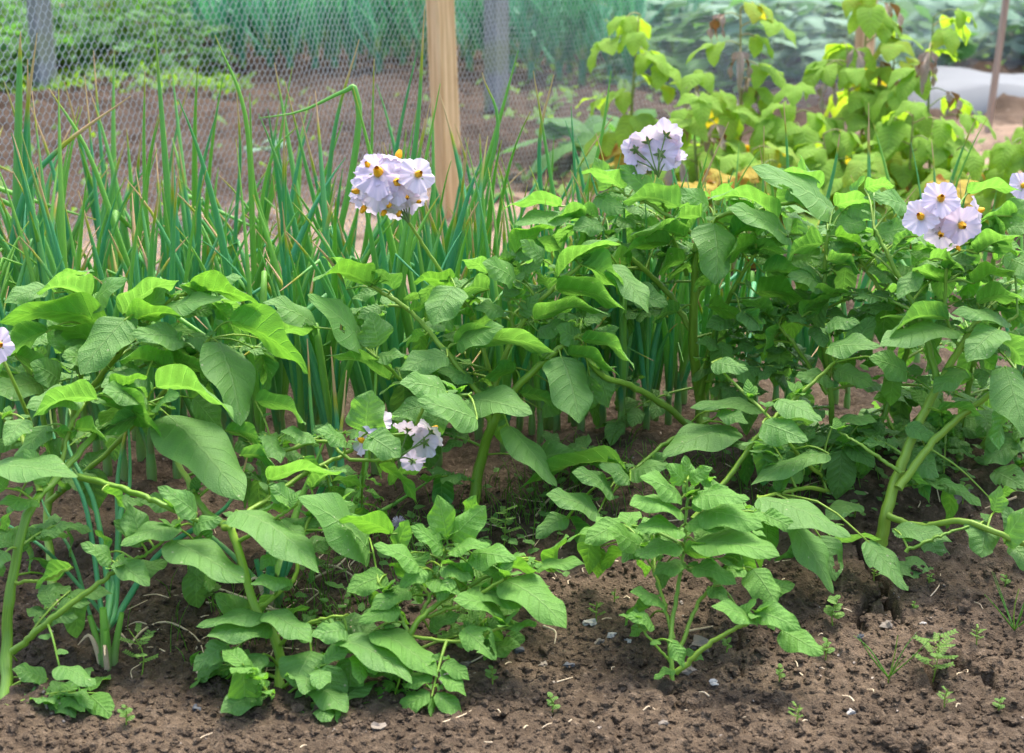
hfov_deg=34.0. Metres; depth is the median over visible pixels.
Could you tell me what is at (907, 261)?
onion plant
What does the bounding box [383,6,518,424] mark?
onion plant
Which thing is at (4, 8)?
leafy crop plant
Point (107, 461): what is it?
onion plant
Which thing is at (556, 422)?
onion plant
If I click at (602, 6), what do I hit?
leek
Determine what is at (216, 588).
seedling weed
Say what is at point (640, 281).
onion plant
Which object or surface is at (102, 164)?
onion plant
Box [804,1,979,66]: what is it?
brassica plant
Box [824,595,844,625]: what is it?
seedling weed
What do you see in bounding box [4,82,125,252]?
onion plant
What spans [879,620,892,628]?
stone
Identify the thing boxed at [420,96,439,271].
onion plant
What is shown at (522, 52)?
leek
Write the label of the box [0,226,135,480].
onion plant
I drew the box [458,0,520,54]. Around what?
leek
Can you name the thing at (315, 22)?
leek
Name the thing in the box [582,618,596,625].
stone
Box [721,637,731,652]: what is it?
seedling weed
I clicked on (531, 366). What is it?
onion plant
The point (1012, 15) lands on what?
brassica plant
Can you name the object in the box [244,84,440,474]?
onion plant
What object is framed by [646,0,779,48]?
brassica plant
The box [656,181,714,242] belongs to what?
dying sucker
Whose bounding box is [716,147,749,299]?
onion plant
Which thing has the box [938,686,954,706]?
seedling weed
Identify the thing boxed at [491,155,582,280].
onion plant
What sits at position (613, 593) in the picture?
seedling weed
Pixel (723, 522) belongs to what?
potato plant
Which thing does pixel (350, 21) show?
leek
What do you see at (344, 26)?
leek
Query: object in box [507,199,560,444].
onion plant
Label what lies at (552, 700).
seedling weed
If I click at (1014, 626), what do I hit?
seedling weed
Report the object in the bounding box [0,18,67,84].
leafy crop plant
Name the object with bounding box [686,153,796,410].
onion plant
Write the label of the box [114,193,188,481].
onion plant
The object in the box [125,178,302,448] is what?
onion plant
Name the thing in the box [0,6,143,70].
leafy crop plant
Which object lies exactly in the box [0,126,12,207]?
onion plant
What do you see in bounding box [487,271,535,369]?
onion plant
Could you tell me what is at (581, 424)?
onion plant
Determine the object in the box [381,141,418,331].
onion plant
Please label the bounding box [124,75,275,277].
onion plant
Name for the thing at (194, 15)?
leek
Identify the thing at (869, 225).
onion plant
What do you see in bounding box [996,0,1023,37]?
brassica plant
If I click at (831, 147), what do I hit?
raspberry cane
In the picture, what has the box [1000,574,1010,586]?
seedling weed
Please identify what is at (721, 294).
onion plant
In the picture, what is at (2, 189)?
onion plant
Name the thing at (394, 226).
onion plant
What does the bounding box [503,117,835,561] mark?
potato plant
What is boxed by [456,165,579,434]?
onion plant
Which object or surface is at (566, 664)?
stone
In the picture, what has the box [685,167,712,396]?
onion plant
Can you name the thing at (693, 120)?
raspberry cane
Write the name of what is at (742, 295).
onion plant
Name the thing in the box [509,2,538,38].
leek
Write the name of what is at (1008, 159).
raspberry cane
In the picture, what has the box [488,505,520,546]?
seedling weed
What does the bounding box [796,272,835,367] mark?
onion plant
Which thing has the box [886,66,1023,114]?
fleece sheet
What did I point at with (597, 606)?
seedling weed
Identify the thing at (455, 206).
onion plant
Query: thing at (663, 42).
leek
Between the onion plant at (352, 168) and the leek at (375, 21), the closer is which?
the onion plant at (352, 168)
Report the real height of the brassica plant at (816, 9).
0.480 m
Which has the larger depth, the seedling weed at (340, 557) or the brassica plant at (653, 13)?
the brassica plant at (653, 13)
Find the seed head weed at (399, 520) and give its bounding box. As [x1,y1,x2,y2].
[392,516,404,528]
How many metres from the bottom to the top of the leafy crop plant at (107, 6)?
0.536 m
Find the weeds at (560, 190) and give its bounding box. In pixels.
[0,49,1023,211]
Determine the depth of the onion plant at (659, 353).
2.91 m
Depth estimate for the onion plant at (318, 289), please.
2.85 m
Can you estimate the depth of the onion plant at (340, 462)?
2.66 m
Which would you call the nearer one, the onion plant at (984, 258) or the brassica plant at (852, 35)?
the onion plant at (984, 258)
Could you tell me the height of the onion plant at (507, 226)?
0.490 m
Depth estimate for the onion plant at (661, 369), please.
3.03 m
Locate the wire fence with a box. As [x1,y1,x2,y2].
[0,0,1023,273]
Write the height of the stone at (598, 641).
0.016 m
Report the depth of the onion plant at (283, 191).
2.92 m
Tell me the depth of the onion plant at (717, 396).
3.18 m
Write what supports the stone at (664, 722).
on the soil
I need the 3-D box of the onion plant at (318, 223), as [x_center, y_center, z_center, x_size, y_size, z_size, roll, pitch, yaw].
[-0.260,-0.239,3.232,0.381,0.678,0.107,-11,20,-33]
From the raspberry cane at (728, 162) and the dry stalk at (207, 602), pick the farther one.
the raspberry cane at (728, 162)
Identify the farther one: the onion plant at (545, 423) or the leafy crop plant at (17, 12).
the leafy crop plant at (17, 12)
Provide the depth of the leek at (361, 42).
8.76 m
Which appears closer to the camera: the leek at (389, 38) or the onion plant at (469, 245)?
the onion plant at (469, 245)
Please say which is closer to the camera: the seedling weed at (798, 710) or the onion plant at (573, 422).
the seedling weed at (798, 710)
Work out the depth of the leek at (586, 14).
8.04 m
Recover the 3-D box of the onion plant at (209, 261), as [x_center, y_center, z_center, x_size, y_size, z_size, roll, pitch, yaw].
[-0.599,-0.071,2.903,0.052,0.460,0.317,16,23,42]
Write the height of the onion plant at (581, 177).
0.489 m
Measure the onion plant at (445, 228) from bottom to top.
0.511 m
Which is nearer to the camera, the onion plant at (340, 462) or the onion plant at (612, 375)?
the onion plant at (340, 462)
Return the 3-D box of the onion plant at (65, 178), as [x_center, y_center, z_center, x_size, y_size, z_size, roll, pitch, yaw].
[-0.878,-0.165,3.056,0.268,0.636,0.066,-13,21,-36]
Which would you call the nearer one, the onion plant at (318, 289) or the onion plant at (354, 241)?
the onion plant at (318, 289)
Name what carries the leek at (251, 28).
on the soil
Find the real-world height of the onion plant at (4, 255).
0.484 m
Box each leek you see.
[154,0,211,50]
[161,0,211,34]
[185,0,228,47]
[198,0,233,60]
[209,0,249,53]
[209,0,268,55]
[217,0,303,66]
[231,0,247,68]
[248,0,267,56]
[255,0,280,54]
[265,0,305,68]
[295,0,304,52]
[296,0,325,68]
[297,5,342,59]
[304,1,326,55]
[320,1,345,53]
[322,0,369,68]
[326,0,340,67]
[341,0,377,60]
[341,0,412,73]
[341,1,389,54]
[349,0,425,65]
[358,0,403,58]
[371,0,400,56]
[371,0,411,58]
[377,1,400,55]
[379,0,457,66]
[400,0,410,55]
[408,0,455,28]
[413,0,424,55]
[454,0,544,72]
[455,0,471,57]
[455,0,483,71]
[455,0,519,59]
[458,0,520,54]
[482,0,581,83]
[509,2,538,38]
[511,0,565,58]
[513,0,555,44]
[514,0,566,65]
[514,0,593,81]
[533,0,624,85]
[547,3,562,48]
[556,0,670,84]
[558,0,580,72]
[576,0,606,47]
[578,0,612,71]
[597,0,711,52]
[598,0,626,73]
[604,0,647,86]
[607,0,626,19]
[609,0,701,73]
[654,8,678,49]
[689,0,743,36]
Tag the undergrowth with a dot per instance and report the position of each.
(419, 545)
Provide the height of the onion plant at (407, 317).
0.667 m
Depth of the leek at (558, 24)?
8.07 m
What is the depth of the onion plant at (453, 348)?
2.78 m
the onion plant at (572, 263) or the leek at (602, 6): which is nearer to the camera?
the onion plant at (572, 263)
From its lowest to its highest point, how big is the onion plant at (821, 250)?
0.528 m
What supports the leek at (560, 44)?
on the soil
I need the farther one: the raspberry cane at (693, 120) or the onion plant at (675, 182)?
the raspberry cane at (693, 120)
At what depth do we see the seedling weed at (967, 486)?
2.63 m
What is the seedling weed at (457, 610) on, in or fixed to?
on the soil
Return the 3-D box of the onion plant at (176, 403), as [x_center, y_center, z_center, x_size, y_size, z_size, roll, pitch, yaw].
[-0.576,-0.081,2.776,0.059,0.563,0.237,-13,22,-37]
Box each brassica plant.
[596,0,748,84]
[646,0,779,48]
[646,0,809,89]
[679,0,854,85]
[725,0,840,44]
[759,0,916,78]
[765,0,935,65]
[774,0,823,15]
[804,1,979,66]
[842,0,993,58]
[901,0,1023,60]
[917,0,1023,33]
[957,2,1023,59]
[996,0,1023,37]
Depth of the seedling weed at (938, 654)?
2.23 m
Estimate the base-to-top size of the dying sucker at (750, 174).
0.317 m
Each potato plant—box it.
[0,268,320,605]
[0,362,246,718]
[174,371,477,722]
[263,149,667,504]
[322,495,584,716]
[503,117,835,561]
[567,455,823,680]
[690,176,1004,592]
[802,177,1023,570]
[809,173,1023,499]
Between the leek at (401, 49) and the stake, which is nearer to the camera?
the stake
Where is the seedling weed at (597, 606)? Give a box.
[588,602,605,621]
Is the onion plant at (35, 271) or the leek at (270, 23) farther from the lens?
the leek at (270, 23)
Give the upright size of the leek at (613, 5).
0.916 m
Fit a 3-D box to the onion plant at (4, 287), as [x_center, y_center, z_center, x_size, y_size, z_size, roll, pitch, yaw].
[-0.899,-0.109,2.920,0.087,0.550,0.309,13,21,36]
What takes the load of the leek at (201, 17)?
on the soil
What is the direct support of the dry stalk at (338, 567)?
on the soil
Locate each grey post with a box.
[26,0,57,90]
[484,0,508,112]
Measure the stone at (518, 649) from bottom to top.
0.012 m
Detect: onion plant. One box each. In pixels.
[0,107,96,437]
[0,122,73,255]
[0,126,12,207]
[0,134,92,467]
[0,152,106,267]
[0,158,116,261]
[0,165,57,270]
[0,186,95,219]
[0,191,152,440]
[0,203,45,414]
[0,219,43,457]
[0,221,33,306]
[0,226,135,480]
[0,232,9,293]
[0,249,21,315]
[2,188,162,461]
[3,31,130,426]
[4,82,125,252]
[8,370,251,670]
[11,88,76,454]
[13,172,142,451]
[19,132,187,475]
[21,148,53,439]
[30,106,141,268]
[49,24,218,278]
[64,48,133,275]
[75,75,130,315]
[84,149,208,482]
[90,92,159,279]
[91,235,143,310]
[93,198,240,417]
[106,115,207,440]
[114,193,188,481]
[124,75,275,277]
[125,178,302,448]
[130,217,258,417]
[135,167,206,478]
[149,156,277,295]
[155,143,170,320]
[156,69,295,273]
[160,148,187,416]
[163,219,294,319]
[172,66,225,358]
[176,99,345,424]
[177,114,314,292]
[177,136,217,391]
[187,370,346,608]
[191,223,277,421]
[194,113,307,434]
[199,186,395,456]
[201,204,307,287]
[215,36,297,432]
[219,175,368,300]
[232,203,333,446]
[236,141,275,474]
[240,97,310,277]
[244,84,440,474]
[255,115,402,439]
[258,39,374,424]
[265,175,314,476]
[265,258,361,485]
[274,63,342,293]
[285,82,416,397]
[287,91,362,411]
[292,202,461,476]
[303,109,416,302]
[307,339,427,557]
[317,105,429,353]
[323,152,429,366]
[325,87,481,361]
[325,178,380,250]
[338,228,396,451]
[377,85,479,321]
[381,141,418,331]
[382,132,405,254]
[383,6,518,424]
[384,144,470,467]
[401,158,450,301]
[405,137,525,265]
[413,211,491,439]
[415,145,477,432]
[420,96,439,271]
[421,151,559,325]
[424,136,487,432]
[440,95,530,387]
[447,125,546,274]
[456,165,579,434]
[459,137,540,454]
[459,155,497,426]
[465,208,521,439]
[467,167,527,425]
[476,179,594,430]
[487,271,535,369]
[489,245,549,424]
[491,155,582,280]
[494,163,548,296]
[498,246,594,432]
[500,205,534,431]
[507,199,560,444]
[508,218,569,382]
[529,166,653,431]
[533,71,612,299]
[535,140,553,271]
[535,201,621,422]
[537,224,553,429]
[540,170,723,413]
[548,154,632,426]
[560,121,659,226]
[561,176,588,416]
[564,170,668,399]
[569,165,608,273]
[569,234,672,368]
[570,170,682,425]
[577,134,688,427]
[581,200,675,429]
[599,177,655,434]
[603,271,641,397]
[621,143,710,419]
[624,189,708,420]
[631,217,676,411]
[638,171,653,410]
[655,201,715,403]
[658,168,686,424]
[666,240,710,416]
[671,148,762,287]
[677,240,747,399]
[681,184,741,421]
[683,161,750,409]
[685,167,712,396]
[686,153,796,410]
[695,102,839,398]
[698,177,763,408]
[701,161,745,399]
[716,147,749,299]
[739,233,756,361]
[745,264,766,402]
[754,145,851,370]
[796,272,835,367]
[811,270,874,408]
[827,190,914,403]
[851,103,910,349]
[873,117,986,362]
[911,140,969,374]
[951,178,1022,321]
[982,234,1023,373]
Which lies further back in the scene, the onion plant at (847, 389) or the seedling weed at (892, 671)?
the onion plant at (847, 389)
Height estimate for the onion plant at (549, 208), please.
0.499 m
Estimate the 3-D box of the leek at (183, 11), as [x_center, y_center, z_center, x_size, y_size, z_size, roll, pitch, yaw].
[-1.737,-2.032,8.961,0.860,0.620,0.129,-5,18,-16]
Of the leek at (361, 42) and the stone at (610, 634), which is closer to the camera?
the stone at (610, 634)
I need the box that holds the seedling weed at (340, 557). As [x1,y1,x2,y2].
[317,547,347,586]
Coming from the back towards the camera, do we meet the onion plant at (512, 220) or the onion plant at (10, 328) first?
the onion plant at (512, 220)
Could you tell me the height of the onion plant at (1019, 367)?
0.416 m
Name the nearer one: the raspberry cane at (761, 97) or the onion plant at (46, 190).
the onion plant at (46, 190)
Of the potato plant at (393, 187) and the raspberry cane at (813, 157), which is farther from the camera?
the raspberry cane at (813, 157)
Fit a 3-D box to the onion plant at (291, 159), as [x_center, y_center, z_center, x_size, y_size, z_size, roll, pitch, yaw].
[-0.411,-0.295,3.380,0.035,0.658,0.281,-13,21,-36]
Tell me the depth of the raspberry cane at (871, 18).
4.74 m
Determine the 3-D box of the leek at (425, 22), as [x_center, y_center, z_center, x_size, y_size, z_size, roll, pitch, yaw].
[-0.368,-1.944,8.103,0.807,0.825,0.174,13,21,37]
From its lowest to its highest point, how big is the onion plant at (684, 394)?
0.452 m
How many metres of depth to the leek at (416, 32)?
7.77 m
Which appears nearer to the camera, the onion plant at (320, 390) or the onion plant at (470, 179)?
the onion plant at (320, 390)
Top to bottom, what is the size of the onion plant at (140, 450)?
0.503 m
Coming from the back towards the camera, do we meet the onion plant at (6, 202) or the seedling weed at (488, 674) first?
the onion plant at (6, 202)
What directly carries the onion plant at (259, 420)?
on the soil
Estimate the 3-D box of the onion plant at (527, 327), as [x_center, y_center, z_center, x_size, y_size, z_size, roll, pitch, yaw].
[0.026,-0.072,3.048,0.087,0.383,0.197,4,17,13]
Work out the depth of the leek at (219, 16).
7.98 m
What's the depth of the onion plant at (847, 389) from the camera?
3.19 m
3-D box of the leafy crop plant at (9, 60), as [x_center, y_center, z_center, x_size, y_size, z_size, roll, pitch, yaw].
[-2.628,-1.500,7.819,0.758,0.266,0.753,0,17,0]
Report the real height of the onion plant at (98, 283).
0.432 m
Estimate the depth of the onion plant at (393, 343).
2.75 m
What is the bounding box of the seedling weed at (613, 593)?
[611,589,618,601]
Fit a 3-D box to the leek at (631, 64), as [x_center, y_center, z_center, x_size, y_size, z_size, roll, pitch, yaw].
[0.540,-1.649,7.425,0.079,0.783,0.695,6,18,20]
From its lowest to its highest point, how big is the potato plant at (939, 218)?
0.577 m
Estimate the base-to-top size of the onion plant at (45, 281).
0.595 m
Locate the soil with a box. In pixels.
[0,1,1023,752]
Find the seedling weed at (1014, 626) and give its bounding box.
[984,572,1023,630]
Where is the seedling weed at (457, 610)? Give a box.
[438,599,467,639]
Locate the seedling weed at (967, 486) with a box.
[960,481,974,503]
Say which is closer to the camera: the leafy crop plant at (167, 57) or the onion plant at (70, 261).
the onion plant at (70, 261)
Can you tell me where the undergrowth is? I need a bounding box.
[277,411,1014,652]
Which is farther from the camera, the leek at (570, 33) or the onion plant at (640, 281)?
the leek at (570, 33)
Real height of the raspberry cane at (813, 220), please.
0.352 m
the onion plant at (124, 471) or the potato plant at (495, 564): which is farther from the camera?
the onion plant at (124, 471)
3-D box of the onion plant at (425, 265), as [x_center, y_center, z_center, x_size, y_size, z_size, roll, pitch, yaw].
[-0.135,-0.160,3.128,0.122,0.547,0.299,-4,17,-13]
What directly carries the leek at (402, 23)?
on the soil
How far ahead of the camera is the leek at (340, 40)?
8.76 m
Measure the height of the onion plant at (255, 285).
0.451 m
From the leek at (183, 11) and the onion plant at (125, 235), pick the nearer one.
the onion plant at (125, 235)
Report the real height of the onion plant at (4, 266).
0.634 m
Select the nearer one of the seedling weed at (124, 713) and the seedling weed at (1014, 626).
the seedling weed at (124, 713)
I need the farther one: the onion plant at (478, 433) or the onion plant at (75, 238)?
the onion plant at (75, 238)
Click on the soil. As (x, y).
(1008, 115)
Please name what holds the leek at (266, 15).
on the soil
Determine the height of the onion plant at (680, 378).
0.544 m
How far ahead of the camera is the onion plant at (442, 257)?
3.01 m
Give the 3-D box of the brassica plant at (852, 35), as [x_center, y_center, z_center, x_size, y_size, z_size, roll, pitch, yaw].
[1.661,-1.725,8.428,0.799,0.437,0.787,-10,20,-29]
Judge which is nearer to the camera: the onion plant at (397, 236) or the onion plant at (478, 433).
the onion plant at (478, 433)
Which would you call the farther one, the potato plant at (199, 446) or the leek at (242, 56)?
the leek at (242, 56)
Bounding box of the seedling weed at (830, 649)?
[820,637,834,659]
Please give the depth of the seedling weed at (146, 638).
2.22 m
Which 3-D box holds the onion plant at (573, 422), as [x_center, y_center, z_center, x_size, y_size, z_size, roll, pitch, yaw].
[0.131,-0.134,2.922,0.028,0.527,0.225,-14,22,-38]
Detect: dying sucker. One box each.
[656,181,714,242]
[701,166,768,272]
[924,174,977,207]
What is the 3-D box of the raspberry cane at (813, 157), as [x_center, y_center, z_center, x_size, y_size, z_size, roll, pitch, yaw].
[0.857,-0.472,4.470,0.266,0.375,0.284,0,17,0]
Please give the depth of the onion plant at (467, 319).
2.97 m
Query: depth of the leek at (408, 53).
8.77 m
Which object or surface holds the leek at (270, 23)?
on the soil
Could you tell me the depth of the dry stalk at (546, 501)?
2.64 m
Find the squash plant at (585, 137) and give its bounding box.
[495,109,699,173]
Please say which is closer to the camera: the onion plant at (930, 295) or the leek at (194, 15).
the onion plant at (930, 295)
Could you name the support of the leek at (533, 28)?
on the soil
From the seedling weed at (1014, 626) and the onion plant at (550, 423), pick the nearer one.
the seedling weed at (1014, 626)
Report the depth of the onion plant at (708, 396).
3.13 m
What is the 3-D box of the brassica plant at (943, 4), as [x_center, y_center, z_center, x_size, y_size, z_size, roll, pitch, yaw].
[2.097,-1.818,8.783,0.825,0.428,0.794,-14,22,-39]
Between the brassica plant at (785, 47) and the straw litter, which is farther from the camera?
the brassica plant at (785, 47)
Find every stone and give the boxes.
[193,704,200,710]
[371,722,386,730]
[459,661,470,666]
[513,646,524,652]
[538,660,547,666]
[562,662,574,667]
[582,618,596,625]
[594,638,604,644]
[607,632,616,637]
[658,719,668,725]
[680,664,696,675]
[689,634,709,652]
[709,679,718,685]
[846,708,855,714]
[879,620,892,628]
[953,487,969,503]
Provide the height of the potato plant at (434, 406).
0.423 m
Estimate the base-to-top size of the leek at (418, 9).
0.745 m
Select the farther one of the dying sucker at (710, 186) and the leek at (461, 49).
the leek at (461, 49)
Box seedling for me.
[243,139,285,152]
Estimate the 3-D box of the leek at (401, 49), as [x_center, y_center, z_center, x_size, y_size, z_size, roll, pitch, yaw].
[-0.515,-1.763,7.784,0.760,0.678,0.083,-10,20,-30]
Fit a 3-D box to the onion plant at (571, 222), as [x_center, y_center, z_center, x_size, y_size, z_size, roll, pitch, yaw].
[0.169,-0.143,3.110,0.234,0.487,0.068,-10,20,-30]
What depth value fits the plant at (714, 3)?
8.30 m
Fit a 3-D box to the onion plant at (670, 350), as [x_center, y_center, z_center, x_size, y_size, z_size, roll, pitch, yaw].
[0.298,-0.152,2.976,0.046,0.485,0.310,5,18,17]
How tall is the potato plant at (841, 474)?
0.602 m
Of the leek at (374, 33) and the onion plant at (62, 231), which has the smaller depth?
the onion plant at (62, 231)
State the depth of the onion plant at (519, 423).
3.02 m
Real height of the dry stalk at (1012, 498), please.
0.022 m
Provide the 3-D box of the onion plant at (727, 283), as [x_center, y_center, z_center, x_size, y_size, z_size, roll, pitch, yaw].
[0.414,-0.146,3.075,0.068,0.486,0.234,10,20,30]
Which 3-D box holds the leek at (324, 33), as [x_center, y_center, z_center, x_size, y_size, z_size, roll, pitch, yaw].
[-0.942,-1.920,8.229,0.748,0.765,0.161,-10,19,-29]
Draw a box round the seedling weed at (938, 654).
[912,629,958,682]
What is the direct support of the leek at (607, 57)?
on the soil
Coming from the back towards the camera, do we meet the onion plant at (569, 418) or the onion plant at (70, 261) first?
the onion plant at (70, 261)
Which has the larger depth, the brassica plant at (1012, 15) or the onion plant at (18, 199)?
the brassica plant at (1012, 15)
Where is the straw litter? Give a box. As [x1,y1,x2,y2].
[52,464,1023,747]
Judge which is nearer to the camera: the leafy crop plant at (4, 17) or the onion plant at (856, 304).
the onion plant at (856, 304)
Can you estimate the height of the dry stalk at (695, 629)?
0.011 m
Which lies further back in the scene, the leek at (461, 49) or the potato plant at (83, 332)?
the leek at (461, 49)
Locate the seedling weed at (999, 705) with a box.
[992,697,1005,709]
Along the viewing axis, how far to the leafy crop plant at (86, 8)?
8.91 m
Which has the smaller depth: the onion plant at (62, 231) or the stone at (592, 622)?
the stone at (592, 622)
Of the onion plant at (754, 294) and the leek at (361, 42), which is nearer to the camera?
the onion plant at (754, 294)
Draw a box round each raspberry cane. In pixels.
[570,12,681,195]
[634,141,699,217]
[658,69,758,217]
[663,92,742,224]
[685,2,795,180]
[712,142,799,269]
[726,159,836,274]
[750,82,831,220]
[791,129,872,248]
[793,116,853,173]
[802,42,898,190]
[822,0,923,157]
[823,152,907,269]
[842,100,963,221]
[852,41,937,166]
[863,117,950,223]
[871,7,995,192]
[884,146,984,263]
[964,118,1023,232]
[968,127,1022,208]
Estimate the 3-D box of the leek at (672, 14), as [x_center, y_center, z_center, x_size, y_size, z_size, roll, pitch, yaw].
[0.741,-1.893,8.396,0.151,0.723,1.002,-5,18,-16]
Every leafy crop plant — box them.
[0,0,93,38]
[0,0,95,62]
[0,1,26,26]
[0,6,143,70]
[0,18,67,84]
[2,55,23,69]
[51,0,207,57]
[52,0,179,49]
[62,0,134,22]
[79,10,235,76]
[106,0,214,44]
[138,1,176,29]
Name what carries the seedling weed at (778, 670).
on the soil
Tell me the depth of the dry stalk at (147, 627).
2.34 m
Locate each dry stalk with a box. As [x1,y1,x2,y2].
[129,621,203,652]
[206,592,318,609]
[219,588,278,671]
[315,558,345,578]
[318,564,352,575]
[535,484,578,516]
[543,625,556,643]
[683,626,712,631]
[985,496,1016,508]
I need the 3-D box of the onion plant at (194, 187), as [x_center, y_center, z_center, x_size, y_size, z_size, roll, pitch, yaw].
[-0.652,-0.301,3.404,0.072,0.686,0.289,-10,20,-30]
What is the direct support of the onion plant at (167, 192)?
on the soil
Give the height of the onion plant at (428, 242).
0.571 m
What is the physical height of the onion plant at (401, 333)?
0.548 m
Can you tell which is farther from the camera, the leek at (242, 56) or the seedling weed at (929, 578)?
the leek at (242, 56)
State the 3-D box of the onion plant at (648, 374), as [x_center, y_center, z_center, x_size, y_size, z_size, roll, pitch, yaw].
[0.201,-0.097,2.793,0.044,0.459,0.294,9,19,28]
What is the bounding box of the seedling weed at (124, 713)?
[117,704,134,724]
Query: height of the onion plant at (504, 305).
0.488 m
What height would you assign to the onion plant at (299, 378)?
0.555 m
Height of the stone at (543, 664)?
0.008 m
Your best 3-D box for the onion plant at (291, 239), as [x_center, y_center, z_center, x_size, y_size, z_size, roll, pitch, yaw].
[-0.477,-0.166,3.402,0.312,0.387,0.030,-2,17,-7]
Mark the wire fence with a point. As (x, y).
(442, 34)
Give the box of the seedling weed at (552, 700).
[547,692,559,712]
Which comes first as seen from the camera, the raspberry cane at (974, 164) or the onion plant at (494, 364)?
the onion plant at (494, 364)
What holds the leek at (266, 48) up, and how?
on the soil
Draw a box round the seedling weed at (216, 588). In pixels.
[203,583,221,606]
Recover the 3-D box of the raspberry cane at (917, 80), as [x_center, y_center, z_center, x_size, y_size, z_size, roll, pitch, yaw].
[1.167,-0.714,4.675,0.339,0.622,0.316,0,17,0]
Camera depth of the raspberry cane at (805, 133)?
4.51 m
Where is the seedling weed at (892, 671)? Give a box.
[853,632,928,682]
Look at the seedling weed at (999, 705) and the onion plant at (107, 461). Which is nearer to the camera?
the seedling weed at (999, 705)
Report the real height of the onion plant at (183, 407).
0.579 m
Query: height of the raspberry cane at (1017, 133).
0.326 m
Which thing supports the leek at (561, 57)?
on the soil
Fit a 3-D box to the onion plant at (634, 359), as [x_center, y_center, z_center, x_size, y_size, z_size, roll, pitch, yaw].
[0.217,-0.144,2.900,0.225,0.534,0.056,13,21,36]
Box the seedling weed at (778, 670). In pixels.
[776,663,785,681]
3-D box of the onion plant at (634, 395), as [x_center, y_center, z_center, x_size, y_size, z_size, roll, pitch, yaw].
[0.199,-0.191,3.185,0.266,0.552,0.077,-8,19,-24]
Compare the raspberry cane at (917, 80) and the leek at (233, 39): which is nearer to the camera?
the raspberry cane at (917, 80)
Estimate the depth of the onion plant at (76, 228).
3.39 m
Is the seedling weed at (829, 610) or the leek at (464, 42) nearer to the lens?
the seedling weed at (829, 610)
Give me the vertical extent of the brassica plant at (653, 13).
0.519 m
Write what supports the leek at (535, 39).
on the soil
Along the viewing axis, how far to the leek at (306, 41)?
8.88 m
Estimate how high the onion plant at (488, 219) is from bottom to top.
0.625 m
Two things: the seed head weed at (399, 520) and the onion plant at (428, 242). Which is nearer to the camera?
the seed head weed at (399, 520)
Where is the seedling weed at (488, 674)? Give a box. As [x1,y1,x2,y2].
[485,665,497,684]
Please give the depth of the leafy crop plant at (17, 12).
8.22 m
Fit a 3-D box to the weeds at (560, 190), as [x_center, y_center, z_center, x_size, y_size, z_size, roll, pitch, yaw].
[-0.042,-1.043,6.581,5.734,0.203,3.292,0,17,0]
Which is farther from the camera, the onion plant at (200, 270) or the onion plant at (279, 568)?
the onion plant at (200, 270)
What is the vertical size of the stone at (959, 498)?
0.035 m
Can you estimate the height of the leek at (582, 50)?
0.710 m
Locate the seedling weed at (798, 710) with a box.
[788,701,802,722]
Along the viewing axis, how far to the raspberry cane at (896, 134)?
4.41 m
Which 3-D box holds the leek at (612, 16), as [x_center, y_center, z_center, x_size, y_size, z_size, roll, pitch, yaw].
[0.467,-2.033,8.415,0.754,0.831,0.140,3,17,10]
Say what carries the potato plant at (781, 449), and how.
on the soil
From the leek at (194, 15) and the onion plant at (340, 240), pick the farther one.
the leek at (194, 15)
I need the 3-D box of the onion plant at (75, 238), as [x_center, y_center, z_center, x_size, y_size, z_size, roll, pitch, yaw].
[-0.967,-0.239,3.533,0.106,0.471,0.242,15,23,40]
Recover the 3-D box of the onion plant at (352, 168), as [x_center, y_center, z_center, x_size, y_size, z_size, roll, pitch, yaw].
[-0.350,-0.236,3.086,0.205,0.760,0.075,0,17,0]
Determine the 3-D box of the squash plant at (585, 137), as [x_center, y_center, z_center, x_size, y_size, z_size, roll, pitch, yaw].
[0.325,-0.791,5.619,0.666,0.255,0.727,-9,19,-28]
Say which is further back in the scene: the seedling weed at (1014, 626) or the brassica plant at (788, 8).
the brassica plant at (788, 8)
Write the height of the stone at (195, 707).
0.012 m
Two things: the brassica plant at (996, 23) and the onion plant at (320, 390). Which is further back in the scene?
the brassica plant at (996, 23)
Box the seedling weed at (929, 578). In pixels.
[927,573,934,582]
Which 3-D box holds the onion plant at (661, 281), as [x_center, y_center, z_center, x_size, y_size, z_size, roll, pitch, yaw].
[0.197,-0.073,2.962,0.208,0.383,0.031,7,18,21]
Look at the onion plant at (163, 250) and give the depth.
3.19 m
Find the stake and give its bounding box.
[984,0,1009,131]
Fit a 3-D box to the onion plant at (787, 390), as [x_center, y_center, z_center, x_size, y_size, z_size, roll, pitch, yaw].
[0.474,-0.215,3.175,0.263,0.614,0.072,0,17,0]
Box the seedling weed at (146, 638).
[119,623,157,674]
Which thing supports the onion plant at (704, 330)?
on the soil
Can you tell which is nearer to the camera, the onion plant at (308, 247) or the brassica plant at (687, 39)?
the onion plant at (308, 247)
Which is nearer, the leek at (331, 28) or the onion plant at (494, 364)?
the onion plant at (494, 364)
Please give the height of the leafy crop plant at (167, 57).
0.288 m
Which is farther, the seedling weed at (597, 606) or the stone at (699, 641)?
the seedling weed at (597, 606)
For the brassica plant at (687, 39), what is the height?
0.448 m
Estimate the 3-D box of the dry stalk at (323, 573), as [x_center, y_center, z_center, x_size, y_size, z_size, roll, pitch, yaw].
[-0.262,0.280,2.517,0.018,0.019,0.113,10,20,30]
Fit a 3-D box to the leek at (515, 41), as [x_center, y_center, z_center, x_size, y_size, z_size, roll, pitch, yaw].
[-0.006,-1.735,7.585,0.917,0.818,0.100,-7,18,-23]
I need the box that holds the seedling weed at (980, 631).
[971,624,985,644]

